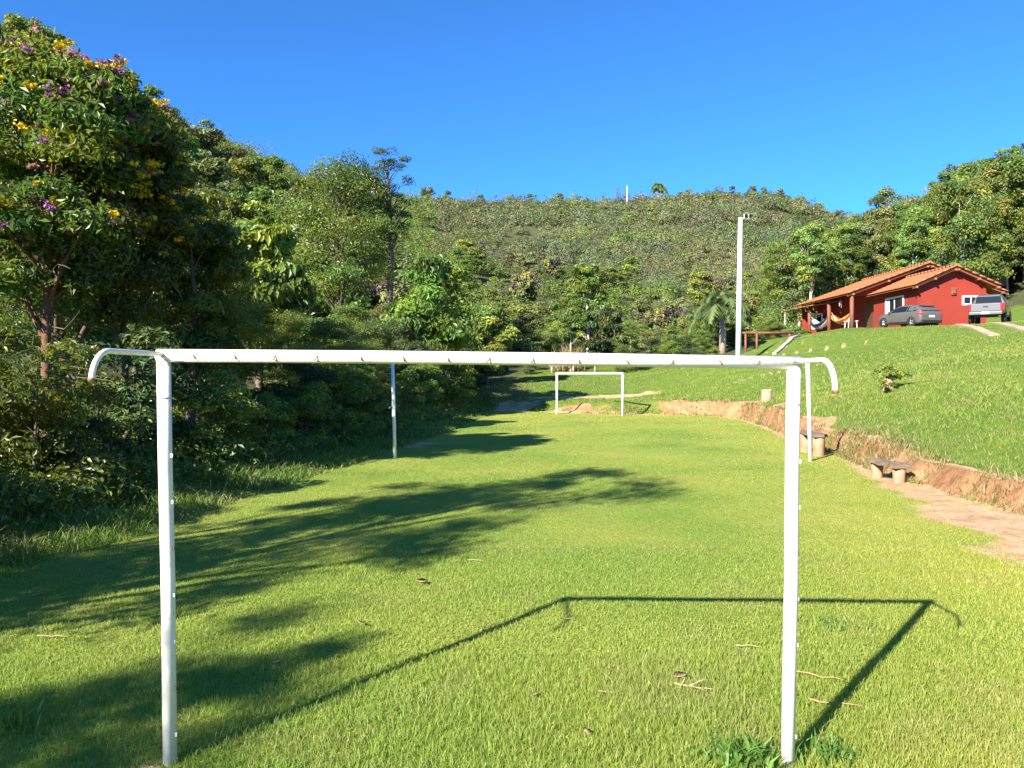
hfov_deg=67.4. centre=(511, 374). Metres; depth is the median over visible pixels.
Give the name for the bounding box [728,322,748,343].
forest shrub
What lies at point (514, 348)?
forest shrub
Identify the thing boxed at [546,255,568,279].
hill tree
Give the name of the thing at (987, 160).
slope tree
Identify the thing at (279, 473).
rough grass
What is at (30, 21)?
hill tree
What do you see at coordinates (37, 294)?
broadleaf tree
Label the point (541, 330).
slope tree
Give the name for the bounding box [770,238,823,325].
slope tree
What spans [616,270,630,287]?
hill tree
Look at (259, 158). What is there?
hill tree
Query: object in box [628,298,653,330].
hill tree
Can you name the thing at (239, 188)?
hill tree
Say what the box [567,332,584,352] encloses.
slope tree
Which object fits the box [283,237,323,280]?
hill tree
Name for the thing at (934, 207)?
slope tree
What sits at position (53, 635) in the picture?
twig
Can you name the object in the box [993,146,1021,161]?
pale trunk tree
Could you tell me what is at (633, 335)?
slope tree
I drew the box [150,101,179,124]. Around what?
hill tree
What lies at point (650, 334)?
slope tree
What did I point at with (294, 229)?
hill tree
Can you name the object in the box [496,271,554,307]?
purple flowering tree
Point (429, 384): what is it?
forest shrub
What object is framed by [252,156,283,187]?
hill tree
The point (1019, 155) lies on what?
pale trunk tree
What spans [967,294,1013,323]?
pickup truck
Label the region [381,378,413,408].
forest shrub
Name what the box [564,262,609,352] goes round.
slender tree
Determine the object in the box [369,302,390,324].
broadleaf tree
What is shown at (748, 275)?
hill tree
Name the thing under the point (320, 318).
broadleaf tree
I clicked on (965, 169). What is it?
slope tree
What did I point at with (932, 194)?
pale trunk tree
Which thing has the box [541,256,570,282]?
purple flowering tree
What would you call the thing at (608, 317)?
tree
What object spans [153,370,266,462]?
forest shrub
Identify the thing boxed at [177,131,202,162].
hill tree
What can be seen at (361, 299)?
hill tree
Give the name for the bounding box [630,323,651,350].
slope tree
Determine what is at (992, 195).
pale trunk tree
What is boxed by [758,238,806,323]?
slope tree
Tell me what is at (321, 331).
broadleaf tree
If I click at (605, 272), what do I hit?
hill tree
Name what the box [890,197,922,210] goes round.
slope tree
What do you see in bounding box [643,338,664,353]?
forest shrub
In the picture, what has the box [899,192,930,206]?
slope tree
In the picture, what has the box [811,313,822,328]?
window
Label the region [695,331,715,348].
forest shrub
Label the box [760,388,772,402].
cut stump
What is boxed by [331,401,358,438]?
forest shrub
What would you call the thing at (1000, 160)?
pale trunk tree
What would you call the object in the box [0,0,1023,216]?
sky
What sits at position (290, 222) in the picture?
hill tree
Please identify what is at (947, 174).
pale trunk tree
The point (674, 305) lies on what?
hill tree
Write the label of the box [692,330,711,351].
slope tree
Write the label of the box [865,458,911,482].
log bench
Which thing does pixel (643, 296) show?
hill tree
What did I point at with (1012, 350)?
slope grass
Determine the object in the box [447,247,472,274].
hill tree
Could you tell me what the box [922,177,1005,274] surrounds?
slope tree
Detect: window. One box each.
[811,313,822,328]
[885,295,903,313]
[962,295,977,304]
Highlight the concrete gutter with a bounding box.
[772,335,801,354]
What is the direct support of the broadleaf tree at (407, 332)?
on the ground at (992, 521)
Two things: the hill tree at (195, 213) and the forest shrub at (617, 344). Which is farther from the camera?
the hill tree at (195, 213)
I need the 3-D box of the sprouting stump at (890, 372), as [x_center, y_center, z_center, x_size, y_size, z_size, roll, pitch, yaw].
[10.307,0.142,20.918,0.952,0.900,0.686,0,0,-12]
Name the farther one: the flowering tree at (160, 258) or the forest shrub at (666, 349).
the forest shrub at (666, 349)
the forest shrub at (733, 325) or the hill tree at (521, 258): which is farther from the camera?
the hill tree at (521, 258)
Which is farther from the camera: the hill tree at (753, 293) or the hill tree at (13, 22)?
the hill tree at (13, 22)
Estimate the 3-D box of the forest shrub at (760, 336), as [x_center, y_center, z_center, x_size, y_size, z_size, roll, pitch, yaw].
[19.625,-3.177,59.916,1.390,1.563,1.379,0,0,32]
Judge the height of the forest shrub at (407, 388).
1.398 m
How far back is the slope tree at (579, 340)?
65.44 m
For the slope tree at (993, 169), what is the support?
on the ground at (992, 521)
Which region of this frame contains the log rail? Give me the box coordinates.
[549,366,617,371]
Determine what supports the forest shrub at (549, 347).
on the ground at (992, 521)
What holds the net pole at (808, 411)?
on the ground at (992, 521)
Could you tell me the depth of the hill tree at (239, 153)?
108.24 m
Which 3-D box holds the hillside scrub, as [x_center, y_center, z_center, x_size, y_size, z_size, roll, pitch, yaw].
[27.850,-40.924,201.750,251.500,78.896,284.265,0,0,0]
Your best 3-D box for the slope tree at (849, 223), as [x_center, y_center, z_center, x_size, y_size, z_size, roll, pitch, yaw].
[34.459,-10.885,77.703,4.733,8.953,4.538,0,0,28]
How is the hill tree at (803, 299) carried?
on the ground at (992, 521)
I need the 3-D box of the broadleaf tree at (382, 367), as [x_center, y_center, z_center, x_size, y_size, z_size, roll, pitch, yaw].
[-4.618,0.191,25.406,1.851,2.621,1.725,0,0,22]
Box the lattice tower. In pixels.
[614,187,622,202]
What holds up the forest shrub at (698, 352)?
on the ground at (992, 521)
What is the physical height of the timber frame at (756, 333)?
1.792 m
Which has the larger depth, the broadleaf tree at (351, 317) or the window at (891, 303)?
the window at (891, 303)
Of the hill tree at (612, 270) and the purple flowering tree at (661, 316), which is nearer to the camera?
the purple flowering tree at (661, 316)
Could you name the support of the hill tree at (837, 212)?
on the ground at (992, 521)
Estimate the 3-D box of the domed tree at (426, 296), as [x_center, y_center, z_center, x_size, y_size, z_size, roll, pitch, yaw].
[-3.477,-1.701,31.927,4.166,6.846,3.970,0,0,0]
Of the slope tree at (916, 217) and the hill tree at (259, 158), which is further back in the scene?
the hill tree at (259, 158)
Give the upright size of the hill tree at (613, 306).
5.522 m
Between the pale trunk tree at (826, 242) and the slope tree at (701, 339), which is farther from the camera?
the pale trunk tree at (826, 242)
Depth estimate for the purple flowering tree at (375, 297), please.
59.64 m
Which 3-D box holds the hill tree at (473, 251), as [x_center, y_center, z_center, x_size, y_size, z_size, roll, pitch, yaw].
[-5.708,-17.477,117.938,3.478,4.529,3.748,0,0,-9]
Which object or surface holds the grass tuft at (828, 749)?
on the ground at (992, 521)
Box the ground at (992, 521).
[0,149,1023,767]
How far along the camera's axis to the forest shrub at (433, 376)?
29.36 m
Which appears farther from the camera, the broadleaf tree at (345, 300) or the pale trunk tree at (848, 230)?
the pale trunk tree at (848, 230)
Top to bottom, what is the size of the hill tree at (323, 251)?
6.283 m
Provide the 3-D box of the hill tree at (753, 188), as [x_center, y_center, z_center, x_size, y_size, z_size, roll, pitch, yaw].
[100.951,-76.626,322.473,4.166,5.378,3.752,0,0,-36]
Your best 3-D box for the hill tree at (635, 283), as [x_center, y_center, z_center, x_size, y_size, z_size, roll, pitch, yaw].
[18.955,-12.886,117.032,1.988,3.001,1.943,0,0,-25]
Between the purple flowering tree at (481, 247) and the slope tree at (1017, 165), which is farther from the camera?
the purple flowering tree at (481, 247)
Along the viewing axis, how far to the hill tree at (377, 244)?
103.25 m
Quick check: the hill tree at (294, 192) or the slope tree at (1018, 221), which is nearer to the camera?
the slope tree at (1018, 221)
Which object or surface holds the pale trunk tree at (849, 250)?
on the ground at (992, 521)
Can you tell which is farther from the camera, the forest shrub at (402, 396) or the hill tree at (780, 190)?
the hill tree at (780, 190)
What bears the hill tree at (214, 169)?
on the ground at (992, 521)
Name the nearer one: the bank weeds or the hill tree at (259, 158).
the bank weeds
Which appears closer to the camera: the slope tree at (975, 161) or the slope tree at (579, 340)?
the slope tree at (579, 340)
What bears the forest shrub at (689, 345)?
on the ground at (992, 521)
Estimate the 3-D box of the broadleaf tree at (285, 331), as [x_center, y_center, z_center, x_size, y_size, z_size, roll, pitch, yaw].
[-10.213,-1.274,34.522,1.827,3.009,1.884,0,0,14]
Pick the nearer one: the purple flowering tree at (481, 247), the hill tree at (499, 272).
the hill tree at (499, 272)
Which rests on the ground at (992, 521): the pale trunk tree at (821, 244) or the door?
the pale trunk tree at (821, 244)
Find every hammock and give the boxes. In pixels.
[811,316,826,327]
[831,312,849,324]
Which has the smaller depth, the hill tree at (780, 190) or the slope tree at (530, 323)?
the slope tree at (530, 323)
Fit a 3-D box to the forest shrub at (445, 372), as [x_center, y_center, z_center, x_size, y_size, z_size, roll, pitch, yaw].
[-3.509,0.271,30.654,2.316,3.320,2.691,0,0,-36]
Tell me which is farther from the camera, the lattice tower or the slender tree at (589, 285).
the lattice tower
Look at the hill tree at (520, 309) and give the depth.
72.92 m
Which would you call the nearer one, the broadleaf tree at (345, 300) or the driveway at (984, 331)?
the driveway at (984, 331)
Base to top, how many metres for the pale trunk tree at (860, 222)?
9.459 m
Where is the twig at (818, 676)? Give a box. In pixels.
[797,671,845,680]
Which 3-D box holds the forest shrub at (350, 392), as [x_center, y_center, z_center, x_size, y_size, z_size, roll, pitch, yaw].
[-3.864,0.836,19.551,1.711,2.169,1.958,0,0,38]
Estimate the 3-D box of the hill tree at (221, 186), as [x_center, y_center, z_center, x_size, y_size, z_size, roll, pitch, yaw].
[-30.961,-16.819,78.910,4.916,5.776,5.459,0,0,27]
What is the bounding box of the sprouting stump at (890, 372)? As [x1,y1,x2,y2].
[872,363,912,392]
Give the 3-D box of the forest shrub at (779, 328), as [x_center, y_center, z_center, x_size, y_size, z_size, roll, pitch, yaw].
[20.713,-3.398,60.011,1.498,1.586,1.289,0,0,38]
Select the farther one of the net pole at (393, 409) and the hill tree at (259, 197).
the hill tree at (259, 197)
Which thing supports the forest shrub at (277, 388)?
on the ground at (992, 521)
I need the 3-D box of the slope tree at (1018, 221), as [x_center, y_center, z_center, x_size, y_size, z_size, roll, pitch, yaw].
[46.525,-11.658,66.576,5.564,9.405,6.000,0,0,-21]
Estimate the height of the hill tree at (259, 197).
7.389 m
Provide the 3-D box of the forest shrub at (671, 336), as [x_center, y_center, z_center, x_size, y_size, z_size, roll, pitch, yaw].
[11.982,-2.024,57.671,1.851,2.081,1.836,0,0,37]
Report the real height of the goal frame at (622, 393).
1.983 m
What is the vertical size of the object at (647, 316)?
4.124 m
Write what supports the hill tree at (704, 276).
on the ground at (992, 521)
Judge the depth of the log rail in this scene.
51.85 m
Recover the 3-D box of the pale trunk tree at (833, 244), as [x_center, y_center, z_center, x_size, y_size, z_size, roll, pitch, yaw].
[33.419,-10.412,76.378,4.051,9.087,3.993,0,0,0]
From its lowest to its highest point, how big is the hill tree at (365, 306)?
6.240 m
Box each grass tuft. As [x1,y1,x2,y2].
[0,685,58,737]
[677,722,810,767]
[795,723,866,767]
[798,613,872,631]
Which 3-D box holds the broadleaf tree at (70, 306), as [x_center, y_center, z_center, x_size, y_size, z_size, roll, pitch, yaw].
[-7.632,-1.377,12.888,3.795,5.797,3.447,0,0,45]
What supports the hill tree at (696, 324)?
on the ground at (992, 521)
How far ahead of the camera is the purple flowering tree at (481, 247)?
129.01 m
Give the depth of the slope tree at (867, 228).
74.84 m
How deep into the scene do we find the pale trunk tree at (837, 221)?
79.83 m
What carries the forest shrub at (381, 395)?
on the ground at (992, 521)
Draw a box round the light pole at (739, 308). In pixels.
[735,214,751,354]
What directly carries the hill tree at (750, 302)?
on the ground at (992, 521)
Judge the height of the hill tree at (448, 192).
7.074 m
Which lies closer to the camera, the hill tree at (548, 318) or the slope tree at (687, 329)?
the slope tree at (687, 329)
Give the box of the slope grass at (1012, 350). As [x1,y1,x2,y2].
[7,305,1023,477]
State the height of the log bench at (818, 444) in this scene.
0.617 m
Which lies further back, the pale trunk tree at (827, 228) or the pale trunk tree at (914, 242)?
the pale trunk tree at (827, 228)
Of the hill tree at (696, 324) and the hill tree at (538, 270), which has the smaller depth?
the hill tree at (696, 324)
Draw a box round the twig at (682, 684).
[673,676,715,690]
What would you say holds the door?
in the farmhouse
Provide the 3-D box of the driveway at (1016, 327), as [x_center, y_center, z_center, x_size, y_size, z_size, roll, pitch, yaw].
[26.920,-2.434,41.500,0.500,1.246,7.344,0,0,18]
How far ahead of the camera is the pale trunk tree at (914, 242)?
70.53 m
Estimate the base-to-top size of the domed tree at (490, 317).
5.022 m
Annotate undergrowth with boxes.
[0,391,482,541]
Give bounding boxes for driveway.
[955,324,999,335]
[986,322,1023,331]
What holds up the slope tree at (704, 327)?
on the ground at (992, 521)
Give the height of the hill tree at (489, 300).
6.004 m
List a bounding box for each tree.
[0,13,38,41]
[0,20,171,454]
[0,113,166,433]
[0,117,20,191]
[0,193,64,375]
[9,17,42,33]
[13,219,132,385]
[27,25,65,42]
[55,90,201,442]
[92,289,156,374]
[113,243,274,422]
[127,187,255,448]
[142,84,164,99]
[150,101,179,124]
[156,102,189,127]
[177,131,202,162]
[179,273,280,421]
[184,119,226,161]
[187,209,212,240]
[189,150,238,187]
[189,181,232,222]
[203,220,321,390]
[216,181,249,220]
[217,145,251,180]
[218,196,248,224]
[224,155,262,202]
[226,186,281,226]
[235,193,265,215]
[251,155,277,182]
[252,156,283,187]
[253,307,328,404]
[258,148,412,317]
[260,154,290,198]
[260,275,322,315]
[267,245,335,345]
[268,323,299,347]
[273,196,315,240]
[277,224,328,305]
[278,185,318,218]
[281,318,352,394]
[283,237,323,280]
[288,179,314,199]
[297,316,330,349]
[307,236,333,272]
[311,237,372,292]
[317,273,364,315]
[318,267,363,319]
[320,329,380,404]
[326,303,378,343]
[329,264,372,319]
[330,193,370,230]
[338,321,385,350]
[352,322,399,389]
[355,278,445,308]
[357,240,387,286]
[359,226,387,264]
[362,146,417,304]
[363,341,390,396]
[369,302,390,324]
[379,252,477,393]
[379,269,440,304]
[381,314,435,381]
[394,252,414,277]
[401,279,470,320]
[405,262,456,301]
[419,186,435,200]
[439,294,451,305]
[442,190,452,197]
[445,288,451,310]
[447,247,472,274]
[453,272,482,298]
[455,238,477,265]
[459,301,521,382]
[464,246,485,274]
[472,242,500,260]
[475,301,501,343]
[481,286,500,301]
[482,297,498,305]
[489,267,509,296]
[489,309,522,351]
[491,249,525,271]
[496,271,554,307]
[504,302,545,342]
[509,313,548,351]
[512,252,539,272]
[528,329,546,351]
[530,300,560,319]
[532,266,552,283]
[539,325,560,352]
[540,315,553,329]
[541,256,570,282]
[544,300,564,324]
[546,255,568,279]
[547,310,574,348]
[551,320,568,350]
[554,296,568,310]
[554,301,586,371]
[555,192,563,199]
[562,297,596,350]
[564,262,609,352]
[564,270,575,294]
[565,315,592,350]
[567,276,585,298]
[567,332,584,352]
[581,306,630,352]
[591,269,613,292]
[601,264,624,286]
[601,302,624,325]
[611,256,641,285]
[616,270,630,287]
[622,301,637,318]
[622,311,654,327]
[623,321,639,352]
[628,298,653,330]
[630,280,642,296]
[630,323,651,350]
[633,307,688,343]
[634,294,653,309]
[638,331,662,353]
[650,183,667,199]
[653,329,669,344]
[657,296,693,333]
[661,325,683,347]
[673,270,692,291]
[683,324,695,343]
[684,269,712,305]
[687,290,752,353]
[688,309,714,335]
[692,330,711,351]
[698,279,713,296]
[700,317,718,344]
[701,276,752,291]
[712,323,729,345]
[726,291,767,328]
[742,271,753,284]
[743,288,766,312]
[747,185,756,193]
[753,317,766,331]
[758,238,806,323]
[759,239,787,317]
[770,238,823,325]
[776,189,783,197]
[784,220,832,299]
[795,292,818,322]
[801,232,829,283]
[803,232,835,292]
[811,252,839,294]
[814,232,832,280]
[819,225,832,235]
[824,230,835,290]
[828,223,854,290]
[829,223,872,285]
[829,228,872,276]
[833,219,854,224]
[833,222,871,288]
[833,233,876,286]
[835,209,845,218]
[845,213,865,222]
[847,214,876,225]
[849,222,891,281]
[853,218,893,276]
[861,202,902,266]
[865,185,901,214]
[876,221,928,273]
[886,209,915,261]
[886,211,911,261]
[888,206,950,268]
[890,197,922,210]
[891,202,930,234]
[892,220,932,269]
[898,204,937,232]
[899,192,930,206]
[920,184,933,200]
[921,188,938,210]
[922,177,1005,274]
[922,198,963,262]
[926,181,946,206]
[929,178,1000,276]
[931,162,970,189]
[948,196,1023,282]
[948,205,1015,278]
[949,194,992,256]
[951,175,977,198]
[953,162,986,179]
[960,185,997,196]
[965,158,989,174]
[971,158,997,171]
[972,166,1022,252]
[972,193,1007,230]
[977,152,1023,286]
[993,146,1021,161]
[993,155,1023,260]
[998,224,1023,295]
[999,152,1023,179]
[1006,178,1023,281]
[1011,209,1023,256]
[1012,207,1023,266]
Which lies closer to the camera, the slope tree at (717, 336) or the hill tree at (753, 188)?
the slope tree at (717, 336)
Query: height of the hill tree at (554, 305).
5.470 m
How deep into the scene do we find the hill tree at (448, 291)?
61.32 m
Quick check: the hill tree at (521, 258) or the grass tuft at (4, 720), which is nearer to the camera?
the grass tuft at (4, 720)
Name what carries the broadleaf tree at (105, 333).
on the ground at (992, 521)
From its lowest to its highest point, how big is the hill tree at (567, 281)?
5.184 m
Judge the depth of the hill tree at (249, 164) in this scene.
97.61 m
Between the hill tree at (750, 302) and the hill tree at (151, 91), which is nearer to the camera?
the hill tree at (750, 302)
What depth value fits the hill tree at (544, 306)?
91.72 m
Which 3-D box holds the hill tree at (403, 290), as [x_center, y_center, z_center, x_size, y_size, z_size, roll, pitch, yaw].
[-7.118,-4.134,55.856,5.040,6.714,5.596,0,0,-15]
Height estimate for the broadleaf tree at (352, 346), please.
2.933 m
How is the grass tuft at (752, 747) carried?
on the ground at (992, 521)
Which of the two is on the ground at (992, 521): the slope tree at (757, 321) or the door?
the slope tree at (757, 321)
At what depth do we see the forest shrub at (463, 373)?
31.33 m
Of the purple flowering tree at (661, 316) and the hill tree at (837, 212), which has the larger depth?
the hill tree at (837, 212)
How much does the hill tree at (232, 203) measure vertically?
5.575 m
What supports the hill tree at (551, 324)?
on the ground at (992, 521)
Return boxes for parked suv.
[878,305,942,326]
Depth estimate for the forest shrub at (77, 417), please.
9.92 m
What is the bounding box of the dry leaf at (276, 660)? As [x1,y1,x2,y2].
[273,658,281,662]
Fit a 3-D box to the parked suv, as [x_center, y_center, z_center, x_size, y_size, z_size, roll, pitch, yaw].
[26.697,-3.877,51.664,2.120,1.540,4.210,0,2,-13]
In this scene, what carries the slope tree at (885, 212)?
on the ground at (992, 521)
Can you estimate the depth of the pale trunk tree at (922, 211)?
74.57 m
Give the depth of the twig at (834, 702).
3.88 m
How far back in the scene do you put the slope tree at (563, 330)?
65.44 m
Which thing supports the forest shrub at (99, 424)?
on the ground at (992, 521)
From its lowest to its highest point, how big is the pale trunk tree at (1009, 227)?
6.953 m
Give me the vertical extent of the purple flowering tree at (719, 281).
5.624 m
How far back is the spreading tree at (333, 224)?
44.82 m
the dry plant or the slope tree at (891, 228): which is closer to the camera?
the dry plant
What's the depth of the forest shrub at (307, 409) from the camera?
15.81 m
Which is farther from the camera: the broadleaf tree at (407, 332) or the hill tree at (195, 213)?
the hill tree at (195, 213)
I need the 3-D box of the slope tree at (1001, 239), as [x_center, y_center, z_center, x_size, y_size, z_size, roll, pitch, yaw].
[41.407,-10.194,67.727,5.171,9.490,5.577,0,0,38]
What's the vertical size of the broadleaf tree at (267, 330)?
3.853 m
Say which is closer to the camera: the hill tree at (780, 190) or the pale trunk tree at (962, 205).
the pale trunk tree at (962, 205)
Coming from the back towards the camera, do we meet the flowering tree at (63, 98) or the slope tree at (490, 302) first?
the slope tree at (490, 302)
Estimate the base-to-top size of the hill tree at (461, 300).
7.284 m
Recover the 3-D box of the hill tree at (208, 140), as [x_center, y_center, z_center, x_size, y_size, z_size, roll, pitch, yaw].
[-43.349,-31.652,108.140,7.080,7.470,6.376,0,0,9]
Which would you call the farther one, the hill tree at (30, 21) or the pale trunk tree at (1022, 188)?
the hill tree at (30, 21)
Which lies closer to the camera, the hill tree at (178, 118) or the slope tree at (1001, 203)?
the slope tree at (1001, 203)
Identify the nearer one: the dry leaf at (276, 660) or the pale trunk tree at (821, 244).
the dry leaf at (276, 660)
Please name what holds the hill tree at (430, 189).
on the ground at (992, 521)
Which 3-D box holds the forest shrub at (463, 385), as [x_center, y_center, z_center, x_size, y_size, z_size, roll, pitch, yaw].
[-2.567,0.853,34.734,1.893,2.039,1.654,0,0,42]
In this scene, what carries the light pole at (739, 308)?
on the ground at (992, 521)
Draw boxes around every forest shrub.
[0,323,131,509]
[1,383,94,477]
[51,380,149,476]
[59,323,209,461]
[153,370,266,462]
[200,410,241,457]
[242,390,297,454]
[248,363,340,438]
[266,380,336,448]
[305,348,379,411]
[317,399,359,443]
[326,365,401,434]
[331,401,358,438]
[365,390,400,427]
[377,391,404,417]
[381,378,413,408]
[384,366,422,408]
[386,385,413,415]
[390,374,425,407]
[391,392,409,420]
[396,340,459,400]
[396,364,447,403]
[412,379,444,406]
[433,365,477,407]
[455,347,488,388]
[456,380,476,401]
[507,346,520,351]
[522,365,535,373]
[540,338,563,352]
[551,340,573,352]
[610,341,633,353]
[611,345,639,370]
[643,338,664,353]
[651,340,680,353]
[659,334,684,353]
[673,335,697,354]
[688,346,706,354]
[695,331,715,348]
[706,346,720,354]
[726,327,735,345]
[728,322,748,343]
[741,328,753,343]
[755,325,772,340]
[758,318,780,338]
[770,321,786,337]
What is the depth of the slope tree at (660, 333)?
70.60 m
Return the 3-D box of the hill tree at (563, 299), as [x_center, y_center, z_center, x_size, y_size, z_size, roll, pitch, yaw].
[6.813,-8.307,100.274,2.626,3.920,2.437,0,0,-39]
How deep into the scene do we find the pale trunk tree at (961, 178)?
74.90 m
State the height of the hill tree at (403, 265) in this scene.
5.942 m
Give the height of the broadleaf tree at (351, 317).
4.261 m
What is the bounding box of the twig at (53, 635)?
[37,635,71,636]
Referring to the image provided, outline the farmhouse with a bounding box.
[781,260,1008,333]
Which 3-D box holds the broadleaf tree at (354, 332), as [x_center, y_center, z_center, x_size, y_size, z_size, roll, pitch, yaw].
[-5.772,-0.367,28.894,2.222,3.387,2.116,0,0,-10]
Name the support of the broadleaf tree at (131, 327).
on the ground at (992, 521)
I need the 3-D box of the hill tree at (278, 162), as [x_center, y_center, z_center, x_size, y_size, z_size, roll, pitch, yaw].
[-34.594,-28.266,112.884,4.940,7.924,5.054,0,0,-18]
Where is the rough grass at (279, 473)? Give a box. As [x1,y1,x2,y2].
[0,392,497,580]
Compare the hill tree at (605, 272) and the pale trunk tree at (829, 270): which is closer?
the pale trunk tree at (829, 270)
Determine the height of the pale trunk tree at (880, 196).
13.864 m
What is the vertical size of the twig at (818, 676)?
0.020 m
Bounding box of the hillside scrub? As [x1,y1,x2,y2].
[0,17,1023,351]
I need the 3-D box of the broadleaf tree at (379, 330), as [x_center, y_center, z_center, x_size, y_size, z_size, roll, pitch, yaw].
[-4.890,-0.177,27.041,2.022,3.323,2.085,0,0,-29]
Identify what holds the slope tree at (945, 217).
on the ground at (992, 521)
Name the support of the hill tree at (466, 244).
on the ground at (992, 521)
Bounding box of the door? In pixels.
[865,301,873,327]
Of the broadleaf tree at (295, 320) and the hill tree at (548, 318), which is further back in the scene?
the hill tree at (548, 318)
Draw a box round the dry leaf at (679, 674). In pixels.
[673,671,686,677]
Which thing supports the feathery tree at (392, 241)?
on the ground at (992, 521)
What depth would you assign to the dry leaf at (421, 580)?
6.22 m
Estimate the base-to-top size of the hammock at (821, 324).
1.138 m
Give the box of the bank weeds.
[562,398,1023,515]
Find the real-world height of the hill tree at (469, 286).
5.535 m
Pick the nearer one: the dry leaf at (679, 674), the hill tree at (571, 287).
the dry leaf at (679, 674)
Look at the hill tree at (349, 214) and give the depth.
113.36 m
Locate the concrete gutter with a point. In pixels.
(785, 344)
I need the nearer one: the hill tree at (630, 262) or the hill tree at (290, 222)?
the hill tree at (290, 222)
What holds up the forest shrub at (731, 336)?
on the ground at (992, 521)
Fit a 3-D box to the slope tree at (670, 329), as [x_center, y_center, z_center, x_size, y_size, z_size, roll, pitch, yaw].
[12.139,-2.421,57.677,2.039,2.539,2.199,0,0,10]
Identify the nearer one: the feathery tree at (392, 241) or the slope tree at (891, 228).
the feathery tree at (392, 241)
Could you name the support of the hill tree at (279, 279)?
on the ground at (992, 521)
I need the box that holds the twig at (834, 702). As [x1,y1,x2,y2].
[809,698,862,705]
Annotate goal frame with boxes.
[88,348,838,767]
[556,372,623,415]
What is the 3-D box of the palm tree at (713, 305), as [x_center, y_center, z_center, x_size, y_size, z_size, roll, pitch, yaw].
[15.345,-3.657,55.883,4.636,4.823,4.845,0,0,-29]
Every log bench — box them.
[800,430,827,455]
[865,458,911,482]
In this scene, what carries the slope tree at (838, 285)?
on the ground at (992, 521)
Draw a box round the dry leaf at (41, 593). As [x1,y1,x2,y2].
[35,591,47,595]
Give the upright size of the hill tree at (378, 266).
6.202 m
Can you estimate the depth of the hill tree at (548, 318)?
82.22 m
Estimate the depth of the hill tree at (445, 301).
59.67 m
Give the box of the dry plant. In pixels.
[550,343,585,370]
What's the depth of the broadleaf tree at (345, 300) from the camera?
57.38 m
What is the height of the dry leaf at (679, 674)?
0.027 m
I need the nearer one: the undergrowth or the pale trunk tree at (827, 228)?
the undergrowth
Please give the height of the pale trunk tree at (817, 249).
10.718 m
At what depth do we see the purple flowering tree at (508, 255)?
129.16 m
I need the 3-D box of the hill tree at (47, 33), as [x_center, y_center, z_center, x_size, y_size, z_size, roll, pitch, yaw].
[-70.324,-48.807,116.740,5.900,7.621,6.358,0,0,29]
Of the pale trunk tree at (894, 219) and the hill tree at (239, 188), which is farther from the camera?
the hill tree at (239, 188)
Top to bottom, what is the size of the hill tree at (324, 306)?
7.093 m
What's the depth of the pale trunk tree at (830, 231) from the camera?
79.25 m
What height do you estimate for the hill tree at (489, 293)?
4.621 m
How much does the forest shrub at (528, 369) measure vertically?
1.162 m
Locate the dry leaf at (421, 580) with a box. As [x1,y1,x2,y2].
[416,578,427,582]
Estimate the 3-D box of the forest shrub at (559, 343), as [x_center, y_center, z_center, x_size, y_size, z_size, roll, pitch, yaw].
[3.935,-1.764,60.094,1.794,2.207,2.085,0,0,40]
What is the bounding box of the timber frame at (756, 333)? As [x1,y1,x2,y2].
[742,332,792,352]
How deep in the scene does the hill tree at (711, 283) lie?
111.69 m
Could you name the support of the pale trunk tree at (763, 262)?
on the ground at (992, 521)
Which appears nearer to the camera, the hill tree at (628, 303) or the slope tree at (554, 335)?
the slope tree at (554, 335)
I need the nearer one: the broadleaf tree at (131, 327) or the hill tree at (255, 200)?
the broadleaf tree at (131, 327)
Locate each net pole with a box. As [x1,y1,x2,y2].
[387,364,396,457]
[806,363,811,460]
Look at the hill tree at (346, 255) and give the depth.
72.19 m
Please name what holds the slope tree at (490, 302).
on the ground at (992, 521)
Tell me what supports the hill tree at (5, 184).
on the ground at (992, 521)
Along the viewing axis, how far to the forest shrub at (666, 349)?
51.98 m
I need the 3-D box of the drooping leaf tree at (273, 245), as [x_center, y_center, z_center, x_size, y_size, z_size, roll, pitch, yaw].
[-6.493,-1.261,19.965,2.938,5.562,2.904,0,0,0]
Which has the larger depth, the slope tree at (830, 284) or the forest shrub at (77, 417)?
the slope tree at (830, 284)
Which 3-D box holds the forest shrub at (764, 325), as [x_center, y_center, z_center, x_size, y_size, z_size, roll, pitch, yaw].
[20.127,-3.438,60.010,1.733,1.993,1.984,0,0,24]
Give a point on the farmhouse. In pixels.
(952, 291)
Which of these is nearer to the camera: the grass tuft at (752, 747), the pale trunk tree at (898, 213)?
the grass tuft at (752, 747)
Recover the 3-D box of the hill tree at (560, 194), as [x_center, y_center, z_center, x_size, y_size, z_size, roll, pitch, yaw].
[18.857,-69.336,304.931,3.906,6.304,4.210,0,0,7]
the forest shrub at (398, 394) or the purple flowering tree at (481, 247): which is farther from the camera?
the purple flowering tree at (481, 247)
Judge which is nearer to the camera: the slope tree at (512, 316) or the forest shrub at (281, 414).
the forest shrub at (281, 414)
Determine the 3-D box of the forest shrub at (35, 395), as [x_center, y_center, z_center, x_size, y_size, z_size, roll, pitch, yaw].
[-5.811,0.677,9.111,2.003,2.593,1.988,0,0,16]
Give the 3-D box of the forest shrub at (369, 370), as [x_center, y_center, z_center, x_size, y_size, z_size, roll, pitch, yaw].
[-4.603,0.521,20.455,2.063,2.509,2.362,0,0,-17]
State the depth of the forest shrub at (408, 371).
27.30 m
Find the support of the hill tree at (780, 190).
on the ground at (992, 521)
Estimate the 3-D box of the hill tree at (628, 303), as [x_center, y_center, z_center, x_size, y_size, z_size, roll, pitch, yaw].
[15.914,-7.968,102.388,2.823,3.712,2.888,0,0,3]
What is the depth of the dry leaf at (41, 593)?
5.87 m

